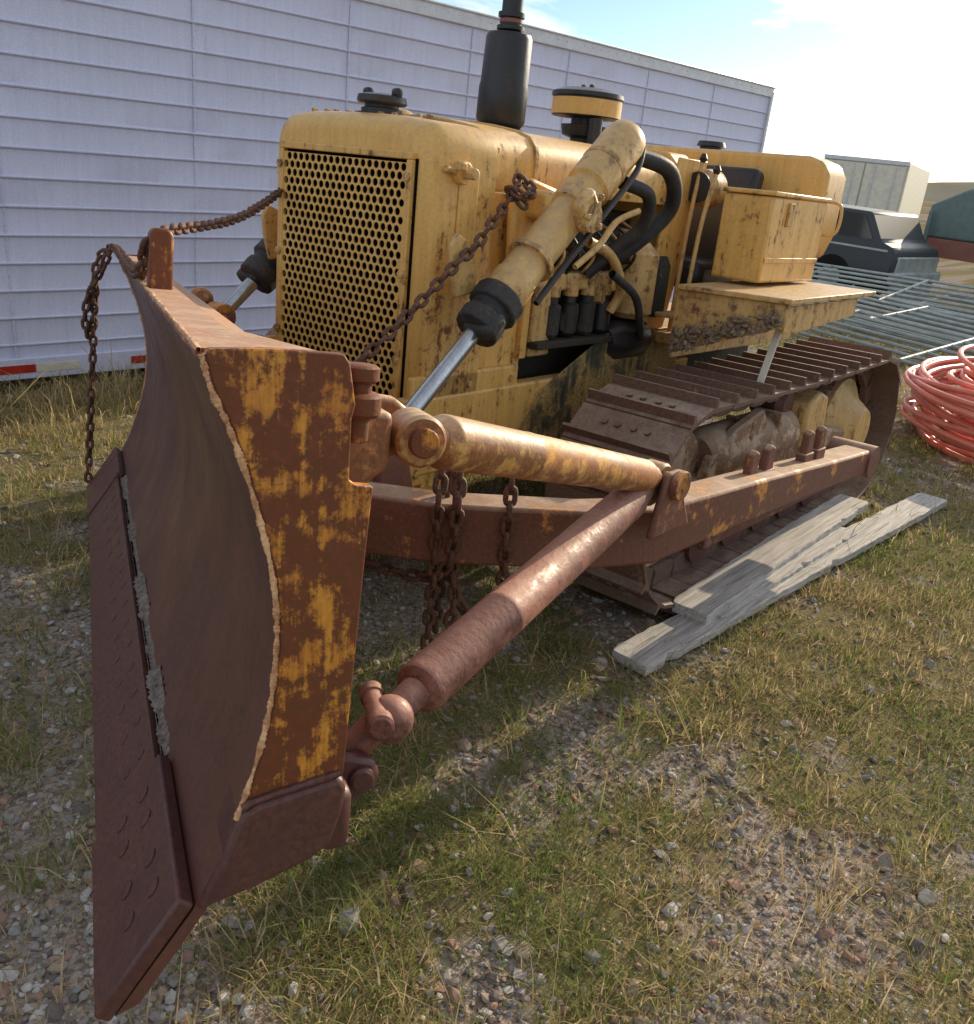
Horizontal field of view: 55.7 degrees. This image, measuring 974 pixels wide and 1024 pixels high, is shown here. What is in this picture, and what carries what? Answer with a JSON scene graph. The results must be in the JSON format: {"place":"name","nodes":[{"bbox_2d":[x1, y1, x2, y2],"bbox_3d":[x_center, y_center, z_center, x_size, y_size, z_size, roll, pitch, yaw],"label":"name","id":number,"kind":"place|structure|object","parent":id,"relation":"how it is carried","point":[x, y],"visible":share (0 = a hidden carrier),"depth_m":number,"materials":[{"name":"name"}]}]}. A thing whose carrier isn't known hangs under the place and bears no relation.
{"place":"outdoors","nodes":[
{"label":"outdoors","id":0,"kind":"place"},
{"bbox_2d":[120,474,169,755],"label":"cutting edge dirt","id":1,"kind":"structure","parent":0,"point":[156,692],"depth_m":2.33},
{"bbox_2d":[241,239,276,293],"bbox_3d":[-0.926,-1.047,3.914,0.190,0.233,0.233,21,24,35],"label":"lift gland","id":2,"kind":"object","parent":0,"point":[259,265],"visible":0.59,"depth_m":3.84,"materials":[{"name":"black metal"}]},
{"bbox_2d":[261,205,277,259],"bbox_3d":[-0.860,-1.145,3.777,0.020,0.216,0.157,21,25,35],"label":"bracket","id":3,"kind":"object","parent":2,"relation":"attached to","point":[269,216],"visible":0.47,"depth_m":3.74,"materials":[{"name":"metal"}]},
{"bbox_2d":[275,111,497,487],"bbox_3d":[-0.446,-0.843,3.592,0.860,1.300,0.330,21,25,35],"label":"radiator guard","id":4,"kind":"object","parent":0,"point":[434,332],"visible":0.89,"depth_m":3.23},
{"bbox_2d":[280,151,406,395],"bbox_3d":[-0.566,-0.780,3.465,0.650,1.044,0.007,21,24,35],"label":"grille plate","id":5,"kind":"object","parent":4,"relation":"attached to","point":[284,237],"visible":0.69,"depth_m":3.40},
{"bbox_2d":[283,148,407,394],"bbox_3d":[-0.557,-0.788,3.474,0.650,1.055,0.001,21,24,35],"label":"radiator core","id":6,"kind":"object","parent":4,"relation":"in","point":[392,236],"visible":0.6,"depth_m":3.40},
{"bbox_2d":[368,478,431,489],"bbox_3d":[-0.584,-0.211,3.726,0.840,0.200,0.250,21,24,35],"label":"front crossmember","id":7,"kind":"object","parent":4,"relation":"attached to","point":[428,487],"depth_m":3.51,"materials":[{"name":"yellow paint"}]},
{"bbox_2d":[276,147,287,340],"bbox_3d":[-0.819,-0.884,3.663,0.026,1.055,0.026,21,24,35],"label":"grille frame","id":8,"kind":"object","parent":7,"relation":"on","point":[280,231],"visible":0.56,"depth_m":3.59,"materials":[{"name":"yellow paint"}]},
{"bbox_2d":[280,141,416,159],"bbox_3d":[-0.509,-1.291,3.285,0.700,0.025,0.026,21,24,35],"label":"grille frame","id":9,"kind":"object","parent":8,"relation":"on","point":[355,150],"visible":1,"depth_m":3.25,"materials":[{"name":"yellow paint"}]},
{"bbox_2d":[392,159,415,398],"bbox_3d":[-0.304,-0.689,3.273,0.026,1.055,0.026,21,24,35],"label":"grille frame","id":10,"kind":"object","parent":7,"relation":"on","point":[405,252],"visible":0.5,"depth_m":3.20,"materials":[{"name":"yellow paint"}]},
{"bbox_2d":[397,356,687,477],"bbox_3d":[0.348,-0.474,4.133,0.070,0.300,2.100,21,25,35],"label":"frame","id":11,"kind":"object","parent":7,"relation":"on","point":[506,406],"visible":0.24,"depth_m":3.68,"materials":[{"name":"yellow paint"}]},
{"bbox_2d":[406,364,517,486],"bbox_3d":[-0.099,-0.344,3.583,0.030,0.420,0.620,21,25,35],"label":"side guard","id":12,"kind":"object","parent":11,"relation":"attached to","point":[491,377],"visible":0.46,"depth_m":3.56,"materials":[{"name":"yellow paint"}]},
{"bbox_2d":[478,192,518,367],"bbox_3d":[0.030,-0.710,3.615,0.027,1.027,0.320,21,24,35],"label":"side panel","id":13,"kind":"object","parent":11,"relation":"attached to","point":[501,351],"depth_m":3.58,"materials":[{"name":"yellow paint"}]},
{"bbox_2d":[517,261,624,378],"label":"engine block","id":14,"kind":"structure","parent":11,"relation":"on","point":[555,360],"depth_m":4.17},
{"bbox_2d":[518,327,675,438],"bbox_3d":[0.531,-0.593,4.247,0.007,0.460,1.349,21,25,35],"label":"frame patch","id":15,"kind":"object","parent":11,"relation":"attached to","point":[560,398],"visible":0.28,"depth_m":4.10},
{"bbox_2d":[526,332,611,350],"bbox_3d":[0.371,-0.753,4.024,0.120,0.030,0.660,21,24,35],"label":"filter shelf","id":16,"kind":"object","parent":15,"relation":"attached to","point":[557,341],"visible":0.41,"depth_m":3.94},
{"bbox_2d":[525,275,551,356],"bbox_3d":[0.211,-0.838,3.788,0.060,0.386,0.139,21,24,35],"label":"engine cover plate","id":17,"kind":"object","parent":16,"relation":"on","point":[538,318],"visible":0.41,"depth_m":3.77,"materials":[{"name":"yellow paint"}]},
{"bbox_2d":[550,270,608,289],"bbox_3d":[0.392,-1.002,3.979,0.100,0.070,0.600,21,24,35],"label":"injection pump","id":18,"kind":"object","parent":17,"relation":"attached to","point":[570,279],"visible":0.27,"depth_m":3.90,"materials":[{"name":"yellow paint"}]},
{"bbox_2d":[584,176,656,278],"bbox_3d":[0.574,-1.164,3.817,0.248,0.432,0.249,-4,24,-25],"label":"hose","id":19,"kind":"object","parent":18,"relation":"on","point":[645,192],"visible":0.85,"depth_m":3.84,"materials":[{"name":"black rubber"}]},
{"bbox_2d":[585,237,624,313],"bbox_3d":[0.506,-1.001,3.935,0.080,0.335,0.330,20,25,30],"label":"yellow hose","id":20,"kind":"object","parent":19,"relation":"attached to","point":[607,253],"visible":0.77,"depth_m":3.92,"materials":[{"name":"rubber"}]},
{"bbox_2d":[601,150,682,271],"bbox_3d":[0.674,-1.234,3.836,0.315,0.506,0.300,0,22,-16],"label":"hose","id":21,"kind":"object","parent":18,"relation":"on","point":[666,168],"visible":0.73,"depth_m":3.86,"materials":[{"name":"black rubber"}]},
{"bbox_2d":[591,319,651,358],"bbox_3d":[0.639,-0.814,4.329,0.180,0.180,0.360,21,25,35],"label":"starter motor","id":22,"kind":"object","parent":11,"relation":"on","point":[626,342],"visible":0.71,"depth_m":4.22,"materials":[{"name":"black paint"}]},
{"bbox_2d":[609,243,659,318],"bbox_3d":[0.678,-1.071,4.253,0.200,0.340,0.200,21,25,35],"label":"housing","id":23,"kind":"object","parent":22,"relation":"on","point":[640,274],"visible":0.45,"depth_m":4.17,"materials":[{"name":"yellow paint"}]},
{"bbox_2d":[519,345,747,378],"bbox_3d":[0.876,-0.871,5.322,0.700,0.500,1.400,21,25,35],"label":"transmission case","id":24,"kind":"object","parent":11,"relation":"attached to","point":[705,357],"depth_m":5.24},
{"bbox_2d":[655,302,797,343],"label":"floor deck","id":25,"kind":"structure","parent":24,"relation":"on","point":[662,336],"depth_m":4.49,"materials":[{"name":"yellow paint"}]},
{"bbox_2d":[601,148,687,326],"bbox_3d":[0.602,-1.411,4.691,0.810,0.865,0.188,21,25,35],"label":"dash cowl","id":26,"kind":"object","parent":25,"relation":"on","point":[631,206],"visible":0.18,"depth_m":4.44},
{"bbox_2d":[647,256,670,316],"bbox_3d":[0.790,-1.079,4.396,0.140,0.280,0.140,21,24,35],"label":"panel","id":27,"kind":"object","parent":26,"relation":"attached to","point":[661,284],"visible":0.36,"depth_m":4.34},
{"bbox_2d":[643,157,707,328],"bbox_3d":[0.875,-1.257,4.410,0.021,0.820,0.438,21,25,35],"label":"dash side plate","id":28,"kind":"object","parent":26,"relation":"attached to","point":[669,242],"visible":0.42,"depth_m":4.38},
{"bbox_2d":[673,255,731,286],"bbox_3d":[0.945,-1.256,4.754,0.550,0.140,0.400,21,24,35],"label":"seat cushion","id":29,"kind":"object","parent":25,"relation":"on","point":[702,270],"visible":0.17,"depth_m":4.49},
{"bbox_2d":[685,165,763,258],"bbox_3d":[1.115,-1.545,4.826,0.550,0.516,0.225,21,25,35],"label":"seat back","id":30,"kind":"object","parent":29,"relation":"on","point":[743,177],"visible":0.24,"depth_m":4.72,"materials":[{"name":"leather"}]},
{"bbox_2d":[449,233,476,297],"bbox_3d":[-0.082,-0.850,3.188,0.020,0.216,0.157,21,25,35],"label":"plate","id":31,"kind":"object","parent":4,"relation":"attached to","point":[463,280],"visible":0.8,"depth_m":3.17,"materials":[{"name":"yellow paint"}]},
{"bbox_2d":[455,172,479,247],"bbox_3d":[-0.071,-1.048,3.233,0.007,0.280,0.100,21,25,35],"label":"guard weld plate","id":32,"kind":"object","parent":4,"relation":"attached to","point":[466,209],"visible":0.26,"depth_m":3.23,"materials":[{"name":"yellow paint"}]},
{"bbox_2d":[408,114,533,190],"bbox_3d":[-0.200,-1.422,3.628,0.784,0.238,0.257,21,25,35],"label":"hood panel","id":33,"kind":"object","parent":4,"relation":"attached to","point":[516,154],"visible":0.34,"depth_m":3.41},
{"bbox_2d":[351,173,522,362],"bbox_3d":[-0.170,-0.793,3.110,0.109,0.714,0.918,21,24,35],"label":"hood chain","id":34,"kind":"object","parent":33,"relation":"attached to","point":[411,311],"visible":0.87,"depth_m":3.07,"materials":[{"name":"metal"}]},
{"bbox_2d":[0,201,973,1023],"bbox_3d":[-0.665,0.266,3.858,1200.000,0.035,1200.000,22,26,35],"label":"ground","id":35,"kind":"structure","parent":0,"point":[956,271],"depth_m":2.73,"materials":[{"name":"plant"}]},
{"bbox_2d":[257,327,274,336],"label":"track","id":36,"kind":"structure","parent":35,"relation":"on","point":[271,331],"depth_m":4.71,"materials":[{"name":"metal"}]},
{"bbox_2d":[645,145,845,257],"bbox_3d":[1.083,-1.792,5.204,1.760,0.485,0.260,21,24,35],"label":"fuel tank","id":37,"kind":"object","parent":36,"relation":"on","point":[808,175],"visible":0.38,"depth_m":4.70,"materials":[{"name":"metal"}]},
{"bbox_2d":[0,0,775,380],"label":"white box trailer","id":38,"kind":"object","parent":35,"relation":"on","point":[126,124],"visible":0.44,"depth_m":6.03,"materials":[{"name":"metal"}]},
{"bbox_2d":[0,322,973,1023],"bbox_3d":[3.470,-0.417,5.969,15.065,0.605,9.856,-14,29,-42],"label":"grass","id":39,"kind":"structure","parent":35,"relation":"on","point":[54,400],"depth_m":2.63,"materials":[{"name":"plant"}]},
{"bbox_2d":[115,268,279,1015],"bbox_3d":[-1.047,-0.163,2.780,3.286,1.355,0.278,45,43,58],"label":"blade moldboard","id":40,"kind":"object","parent":39,"relation":"on","point":[203,562],"visible":0.81,"depth_m":1.90,"materials":[{"name":"metal"}]},
{"bbox_2d":[87,447,123,515],"bbox_3d":[-1.690,-0.138,4.075,0.154,0.244,0.467,-3,23,-23],"label":"end bit","id":41,"kind":"object","parent":40,"relation":"attached to","point":[109,471],"visible":0.89,"depth_m":4.02,"materials":[{"name":"metal"}]},
{"bbox_2d":[84,236,148,482],"bbox_3d":[-1.297,-0.429,3.335,1.990,1.336,0.183,38,38,54],"label":"blade chain rim","id":42,"kind":"object","parent":40,"relation":"attached to","point":[134,270],"visible":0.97,"depth_m":4.07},
{"bbox_2d":[80,246,112,339],"bbox_3d":[-1.691,-0.955,4.016,0.164,0.423,0.067,5,21,-3],"label":"blade chain loop","id":43,"kind":"object","parent":42,"relation":"hanging from","point":[92,296],"visible":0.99,"depth_m":4.02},
{"bbox_2d":[89,477,159,839],"bbox_3d":[-1.164,0.268,2.869,2.304,0.398,0.133,45,43,58],"label":"cutting edge","id":44,"kind":"object","parent":40,"relation":"attached to","point":[114,760],"visible":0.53,"depth_m":2.38,"materials":[{"name":"metal"}]},
{"bbox_2d":[92,754,192,1020],"bbox_3d":[-0.629,0.648,1.657,0.467,0.245,0.154,45,43,58],"label":"end bit","id":45,"kind":"object","parent":40,"relation":"attached to","point":[122,961],"visible":1,"depth_m":1.58,"materials":[{"name":"metal"}]},
{"bbox_2d":[116,786,158,931],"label":"bolt heads","id":46,"kind":"object","parent":45,"relation":"attached to","point":[150,890],"visible":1,"depth_m":1.61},
{"bbox_2d":[147,227,173,289],"bbox_3d":[-0.814,-0.622,2.294,0.124,0.173,0.062,45,43,58],"label":"blade top lug","id":47,"kind":"object","parent":40,"relation":"attached to","point":[160,259],"visible":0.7,"depth_m":2.25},
{"bbox_2d":[160,187,282,234],"bbox_3d":[-0.798,-0.989,2.981,0.029,0.102,1.534,6,21,-2],"label":"chain","id":48,"kind":"object","parent":47,"relation":"attached to","point":[209,224],"visible":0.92,"depth_m":2.79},
{"bbox_2d":[129,256,316,355],"bbox_3d":[-0.913,-0.673,2.687,3.163,0.322,0.207,45,43,58],"label":"blade top flange","id":49,"kind":"object","parent":40,"relation":"attached to","point":[204,329],"visible":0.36,"depth_m":1.51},
{"bbox_2d":[197,353,280,820],"bbox_3d":[-0.362,0.131,1.362,0.088,0.729,0.092,21,25,35],"label":"blade lip weld","id":50,"kind":"object","parent":40,"relation":"attached to","point":[238,452],"visible":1,"depth_m":1.35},
{"bbox_2d":[204,347,372,799],"bbox_3d":[-0.295,0.123,1.391,0.094,0.734,0.238,45,43,58],"label":"blade end plate","id":51,"kind":"object","parent":40,"relation":"attached to","point":[289,412],"visible":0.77,"depth_m":1.36,"materials":[{"name":"metal"}]},
{"bbox_2d":[198,776,344,907],"bbox_3d":[-0.364,0.517,1.528,0.124,0.206,0.238,43,42,57],"label":"blade end shoe","id":52,"kind":"object","parent":51,"relation":"attached to","point":[265,841],"visible":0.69,"depth_m":1.48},
{"bbox_2d":[241,770,341,811],"bbox_3d":[-0.311,0.445,1.470,0.160,0.045,0.016,-4,24,-24],"label":"shoe weld","id":53,"kind":"object","parent":51,"relation":"on","point":[292,788],"visible":1,"depth_m":1.46,"materials":[{"name":"metal"}]},
{"bbox_2d":[322,774,350,849],"bbox_3d":[-0.280,0.522,1.630,0.064,0.126,0.107,-3,23,-23],"label":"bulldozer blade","id":54,"kind":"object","parent":51,"relation":"attached to","point":[339,836],"depth_m":1.59,"materials":[{"name":"metal"}]},
{"bbox_2d":[345,713,382,753],"bbox_3d":[-0.232,0.426,1.751,0.068,0.117,0.119,49,47,60],"label":"yoke","id":55,"kind":"object","parent":51,"relation":"attached to","point":[358,737],"visible":0.32,"depth_m":1.73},
{"bbox_2d":[359,680,394,740],"bbox_3d":[-0.211,0.372,1.746,0.160,0.067,0.052,59,56,64],"label":"yoke pin","id":56,"kind":"object","parent":55,"relation":"attached to","point":[379,723],"visible":0.96,"depth_m":1.69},
{"bbox_2d":[379,694,413,743],"bbox_3d":[-0.185,0.394,1.756,0.092,0.092,0.092,21,24,35],"label":"ball","id":57,"kind":"object","parent":55,"relation":"attached to","point":[398,708],"visible":0.69,"depth_m":1.73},
{"bbox_2d":[390,677,428,713],"bbox_3d":[-0.162,0.369,1.797,0.069,0.074,0.126,17,24,25],"label":"brace neck","id":58,"kind":"object","parent":55,"relation":"attached to","point":[413,692],"visible":0.47,"depth_m":1.79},
{"bbox_2d":[397,490,646,711],"bbox_3d":[0.141,0.160,2.262,0.114,0.215,1.108,17,24,26],"label":"brace tube","id":59,"kind":"object","parent":58,"relation":"attached to","point":[446,665],"visible":0.87,"depth_m":2.08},
{"bbox_2d":[430,414,658,490],"bbox_3d":[0.186,-0.117,2.182,0.104,0.435,1.165,18,24,27],"label":"brace tube","id":60,"kind":"object","parent":59,"relation":"attached to","point":[480,447],"visible":0.84,"depth_m":1.93,"materials":[{"name":"paint"}]},
{"bbox_2d":[442,426,450,454],"bbox_3d":[-0.104,-0.126,1.631,0.063,0.081,0.103,19,25,29],"label":"brace neck","id":61,"kind":"object","parent":60,"relation":"attached to","point":[448,441],"visible":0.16,"depth_m":1.63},
{"bbox_2d":[389,407,446,467],"bbox_3d":[-0.125,-0.129,1.591,0.092,0.098,0.092,-3,23,-23],"label":"clevis eye","id":62,"kind":"object","parent":61,"relation":"attached to","point":[407,422],"visible":0.75,"depth_m":1.55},
{"bbox_2d":[408,427,439,458],"bbox_3d":[-0.106,-0.116,1.549,0.052,0.053,0.024,-3,23,-23],"label":"clevis pin","id":63,"kind":"object","parent":62,"relation":"attached to","point":[423,443],"visible":1,"depth_m":1.54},
{"bbox_2d":[365,445,869,568],"bbox_3d":[-0.108,-0.432,4.244,2.815,0.274,2.935,21,24,35],"label":"frame","id":64,"kind":"object","parent":40,"relation":"attached to","point":[400,525],"visible":0.27,"depth_m":2.84,"materials":[{"name":"metal"}]},
{"bbox_2d":[364,472,466,582],"bbox_3d":[-0.323,0.003,2.800,0.542,0.434,0.096,12,22,14],"label":"frame chain","id":65,"kind":"object","parent":64,"relation":"attached to","point":[423,576],"visible":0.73,"depth_m":2.76,"materials":[{"name":"metal"}]},
{"bbox_2d":[420,470,448,648],"bbox_3d":[-0.159,0.203,2.827,0.070,0.789,0.122,18,24,27],"label":"frame chain","id":66,"kind":"object","parent":64,"relation":"hanging from","point":[433,586],"visible":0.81,"depth_m":2.75,"materials":[{"name":"metal"}]},
{"bbox_2d":[405,328,478,410],"bbox_3d":[-0.155,-0.464,3.101,0.069,0.503,0.578,21,25,35],"label":"lift rod","id":67,"kind":"object","parent":64,"relation":"on","point":[441,373],"visible":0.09,"depth_m":3.08,"materials":[{"name":"silver metal"}]},
{"bbox_2d":[373,455,411,486],"bbox_3d":[-0.303,-0.135,2.960,0.030,0.190,0.185,21,24,35],"label":"lift lug","id":68,"kind":"object","parent":67,"relation":"attached to","point":[396,471],"visible":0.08,"depth_m":2.95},
{"bbox_2d":[456,278,522,346],"bbox_3d":[0.007,-0.693,3.207,0.190,0.234,0.233,21,24,35],"label":"lift gland","id":69,"kind":"object","parent":67,"relation":"attached to","point":[490,298],"visible":0.84,"depth_m":3.14,"materials":[{"name":"black metal"}]},
{"bbox_2d":[488,119,645,306],"bbox_3d":[0.295,-1.101,3.399,0.179,0.707,0.798,21,24,35],"label":"lift barrel","id":70,"kind":"object","parent":69,"relation":"attached to","point":[520,270],"visible":0.77,"depth_m":3.33,"materials":[{"name":"yellow paint"}]},
{"bbox_2d":[526,190,555,218],"bbox_3d":[0.232,-1.159,3.481,0.160,0.100,0.220,21,25,35],"label":"bracket arm","id":71,"kind":"object","parent":70,"relation":"attached to","point":[540,202],"visible":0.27,"depth_m":3.38},
{"bbox_2d":[505,178,556,257],"bbox_3d":[0.180,-1.082,3.521,0.040,0.356,0.319,21,25,35],"label":"cylinder bracket","id":72,"kind":"object","parent":71,"relation":"attached to","point":[519,223],"visible":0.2,"depth_m":3.42,"materials":[{"name":"metal"}]},
{"bbox_2d":[533,148,645,305],"bbox_3d":[0.398,-1.065,3.402,0.047,0.566,0.661,20,25,31],"label":"hydraulic line","id":73,"kind":"object","parent":70,"relation":"attached to","point":[571,256],"visible":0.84,"depth_m":3.37,"materials":[{"name":"rubber"}]},
{"bbox_2d":[442,471,463,625],"bbox_3d":[-0.102,0.108,2.771,0.060,0.559,0.086,21,26,33],"label":"frame chain","id":74,"kind":"object","parent":64,"relation":"hanging from","point":[454,585],"visible":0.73,"depth_m":2.81,"materials":[{"name":"metal"}]},
{"bbox_2d":[443,478,517,615],"bbox_3d":[-0.015,0.111,2.828,0.218,0.549,0.109,14,23,19],"label":"frame chain","id":75,"kind":"object","parent":64,"relation":"hanging from","point":[462,607],"visible":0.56,"depth_m":2.74,"materials":[{"name":"metal"}]},
{"bbox_2d":[646,469,687,539],"bbox_3d":[0.564,-0.034,2.800,0.025,0.200,0.234,21,25,35],"label":"brace anchor","id":76,"kind":"object","parent":64,"relation":"attached to","point":[669,514],"visible":0.84,"depth_m":2.75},
{"label":"brace anchor","id":77,"kind":"object","parent":64,"relation":"attached to","visible":0},
{"bbox_2d":[660,471,687,494],"bbox_3d":[0.506,-0.106,2.804,0.210,0.060,0.060,21,25,35],"label":"anchor pin","id":78,"kind":"object","parent":77,"relation":"attached to","point":[683,486],"visible":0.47,"depth_m":2.74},
{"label":"back blade","id":79,"kind":"object","parent":40,"relation":"attached to","visible":0},
{"bbox_2d":[349,408,391,482],"bbox_3d":[-0.237,-0.093,1.545,0.150,0.196,0.066,-3,23,-23],"label":"clevis lug","id":80,"kind":"object","parent":79,"relation":"attached to","point":[369,458],"visible":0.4,"depth_m":1.53,"materials":[{"name":"paint"}]},
{"bbox_2d":[545,336,901,615],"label":"track","id":81,"kind":"structure","parent":35,"relation":"on","point":[661,414],"depth_m":3.88,"materials":[{"name":"metal"}]},
{"bbox_2d":[646,432,698,566],"bbox_3d":[0.666,-0.077,3.791,0.150,0.640,0.640,21,25,35],"label":"idler","id":82,"kind":"object","parent":81,"relation":"attached to","point":[686,458],"visible":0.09,"depth_m":3.81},
{"bbox_2d":[691,425,843,481],"bbox_3d":[1.296,-0.256,4.541,0.300,0.300,1.770,21,24,35],"label":"track frame","id":83,"kind":"object","parent":81,"relation":"on","point":[832,431],"visible":0.16,"depth_m":4.55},
{"bbox_2d":[692,409,799,475],"bbox_3d":[1.170,-0.325,4.254,0.240,0.240,0.930,21,24,35],"label":"recoil housing","id":84,"kind":"object","parent":83,"relation":"on","point":[711,439],"visible":0.51,"depth_m":4.01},
{"bbox_2d":[696,408,766,478],"bbox_3d":[1.071,-0.289,4.011,0.050,0.278,0.562,21,25,35],"label":"track guide","id":85,"kind":"object","parent":84,"relation":"attached to","point":[739,430],"visible":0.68,"depth_m":3.97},
{"bbox_2d":[677,281,875,304],"bbox_3d":[1.387,-1.027,4.267,0.510,0.043,1.149,21,24,35],"label":"fender plate","id":86,"kind":"object","parent":81,"relation":"on","point":[796,293],"visible":0.84,"depth_m":4.04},
{"bbox_2d":[669,289,789,352],"bbox_3d":[1.020,-0.778,3.937,0.502,0.301,0.026,21,26,33],"label":"fender front","id":87,"kind":"object","parent":86,"relation":"attached to","point":[692,308],"visible":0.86,"depth_m":3.94,"materials":[{"name":"yellow paint"}]},
{"bbox_2d":[667,305,783,353],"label":"fender mud","id":88,"kind":"structure","parent":87,"relation":"on","point":[729,329],"depth_m":3.90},
{"bbox_2d":[669,305,796,356],"bbox_3d":[1.266,-0.975,4.587,0.016,0.310,1.350,21,24,35],"label":"fender","id":89,"kind":"object","parent":86,"relation":"attached to","point":[763,337],"visible":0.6,"depth_m":4.61,"materials":[{"name":"yellow paint"}]},
{"bbox_2d":[711,192,827,282],"bbox_3d":[1.345,-1.300,4.370,0.240,0.380,0.640,21,25,35],"label":"battery box","id":90,"kind":"object","parent":86,"relation":"on","point":[753,232],"visible":0.95,"depth_m":4.17,"materials":[{"name":"yellow paint"}]},
{"bbox_2d":[781,298,857,333],"bbox_3d":[1.490,-0.876,4.098,0.010,0.120,0.830,21,25,35],"label":"fender bracket","id":91,"kind":"object","parent":86,"relation":"attached to","point":[805,317],"visible":1,"depth_m":4.04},
{"bbox_2d":[791,389,827,447],"bbox_3d":[1.575,-0.500,4.683,0.220,0.276,0.296,21,25,35],"label":"recoil cover","id":92,"kind":"object","parent":81,"relation":"on","point":[809,408],"visible":0.38,"depth_m":4.55,"materials":[{"name":"metal"}]},
{"bbox_2d":[813,378,869,442],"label":"final drive","id":93,"kind":"structure","parent":81,"relation":"attached to","point":[847,411],"depth_m":5.10,"materials":[{"name":"yellow paint"}]},
{"bbox_2d":[612,493,947,675],"bbox_3d":[1.608,0.231,4.477,0.178,0.051,3.167,24,28,38],"label":"wooden plank","id":94,"kind":"object","parent":35,"relation":"on","point":[661,650],"visible":0.69,"depth_m":3.96,"materials":[{"name":"grey wood"}]},
{"bbox_2d":[672,494,867,624],"bbox_3d":[1.446,0.167,4.470,0.178,0.056,2.051,21,26,34],"label":"wooden plank","id":95,"kind":"object","parent":94,"relation":"on","point":[706,600],"visible":0.99,"depth_m":4.21,"materials":[{"name":"grey wood"}]},
{"bbox_2d":[717,526,857,618],"bbox_3d":[1.399,0.259,4.301,0.128,0.051,1.500,23,27,36],"label":"wooden plank","id":96,"kind":"object","parent":94,"relation":"on","point":[819,549],"visible":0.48,"depth_m":4.26,"materials":[{"name":"grey wood"}]},
{"bbox_2d":[812,204,940,307],"bbox_3d":[5.121,-4.888,16.539,1.850,1.449,5.420,-15,30,-42],"label":"pickup truck","id":97,"kind":"object","parent":35,"relation":"on","point":[880,240],"visible":0.31,"depth_m":14.68,"materials":[{"name":"paint"}]},
{"bbox_2d":[824,154,929,217],"bbox_3d":[13.509,-10.787,32.211,2.500,2.620,9.099,16,24,24],"label":"semi trailer","id":98,"kind":"object","parent":35,"relation":"on","point":[893,185],"visible":0.27,"depth_m":28.17,"materials":[{"name":"metal"}]},
{"bbox_2d":[797,301,973,376],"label":"pipe gate","id":99,"kind":"structure","parent":35,"relation":"on","point":[944,347],"depth_m":10.72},
{"bbox_2d":[798,280,973,349],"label":"pipe gate","id":100,"kind":"structure","parent":99,"relation":"on","point":[903,312],"depth_m":11.92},
{"bbox_2d":[811,262,973,319],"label":"pipe gate","id":101,"kind":"structure","parent":100,"relation":"on","point":[907,289],"depth_m":13.29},
{"bbox_2d":[900,344,973,465],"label":"red hose coil","id":102,"kind":"object","parent":35,"relation":"on","point":[932,392],"visible":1,"depth_m":6.72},
{"bbox_2d":[923,189,973,262],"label":"boat","id":103,"kind":"object","parent":35,"relation":"on","point":[949,231],"visible":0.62,"depth_m":15.99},
{"bbox_2d":[527,133,665,204],"bbox_3d":[0.230,-1.556,4.128,0.770,0.234,1.053,21,24,35],"label":"hood panel","id":104,"kind":"object","parent":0,"point":[559,159],"visible":0.27,"depth_m":3.68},
{"bbox_2d":[434,0,973,182],"label":"sky","id":105,"kind":"structure","parent":0,"point":[876,79],"materials":[{"name":"white"}]},
{"bbox_2d":[923,182,973,201],"bbox_3d":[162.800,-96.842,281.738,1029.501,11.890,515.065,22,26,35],"label":"distant hill","id":106,"kind":"structure","parent":0,"point":[937,191],"depth_m":383.51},
{"bbox_3d":[-0.262,-0.705,4.595,0.070,0.300,2.100,21,25,35],"label":"main frame","id":107,"kind":"object","parent":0,"visible":0},
{"label":"side panel","id":108,"kind":"object","parent":107,"relation":"attached to","visible":0},
{"bbox_3d":[0.138,-1.523,4.023,0.750,0.226,1.350,21,24,35],"label":"hood","id":109,"kind":"object","parent":108,"relation":"on","visible":0},
{"bbox_2d":[476,29,532,131],"bbox_3d":[0.069,-1.769,3.807,0.212,0.394,0.210,21,25,35],"label":"exhaust muffler","id":110,"kind":"object","parent":109,"relation":"on","point":[503,93],"visible":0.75,"depth_m":3.73,"materials":[{"name":"black paint"}]},
{"bbox_2d":[552,86,623,142],"bbox_3d":[0.457,-1.829,4.291,0.336,0.250,0.336,21,25,35],"label":"air cleaner","id":111,"kind":"object","parent":109,"relation":"on","point":[576,128],"visible":0.56,"depth_m":4.20,"materials":[{"name":"black paint"}]},
{"bbox_2d":[551,96,621,118],"bbox_3d":[0.461,-1.871,4.276,0.324,0.070,0.324,21,24,35],"label":"air cleaner band","id":112,"kind":"object","parent":111,"relation":"attached to","point":[590,106],"visible":0.82,"depth_m":4.14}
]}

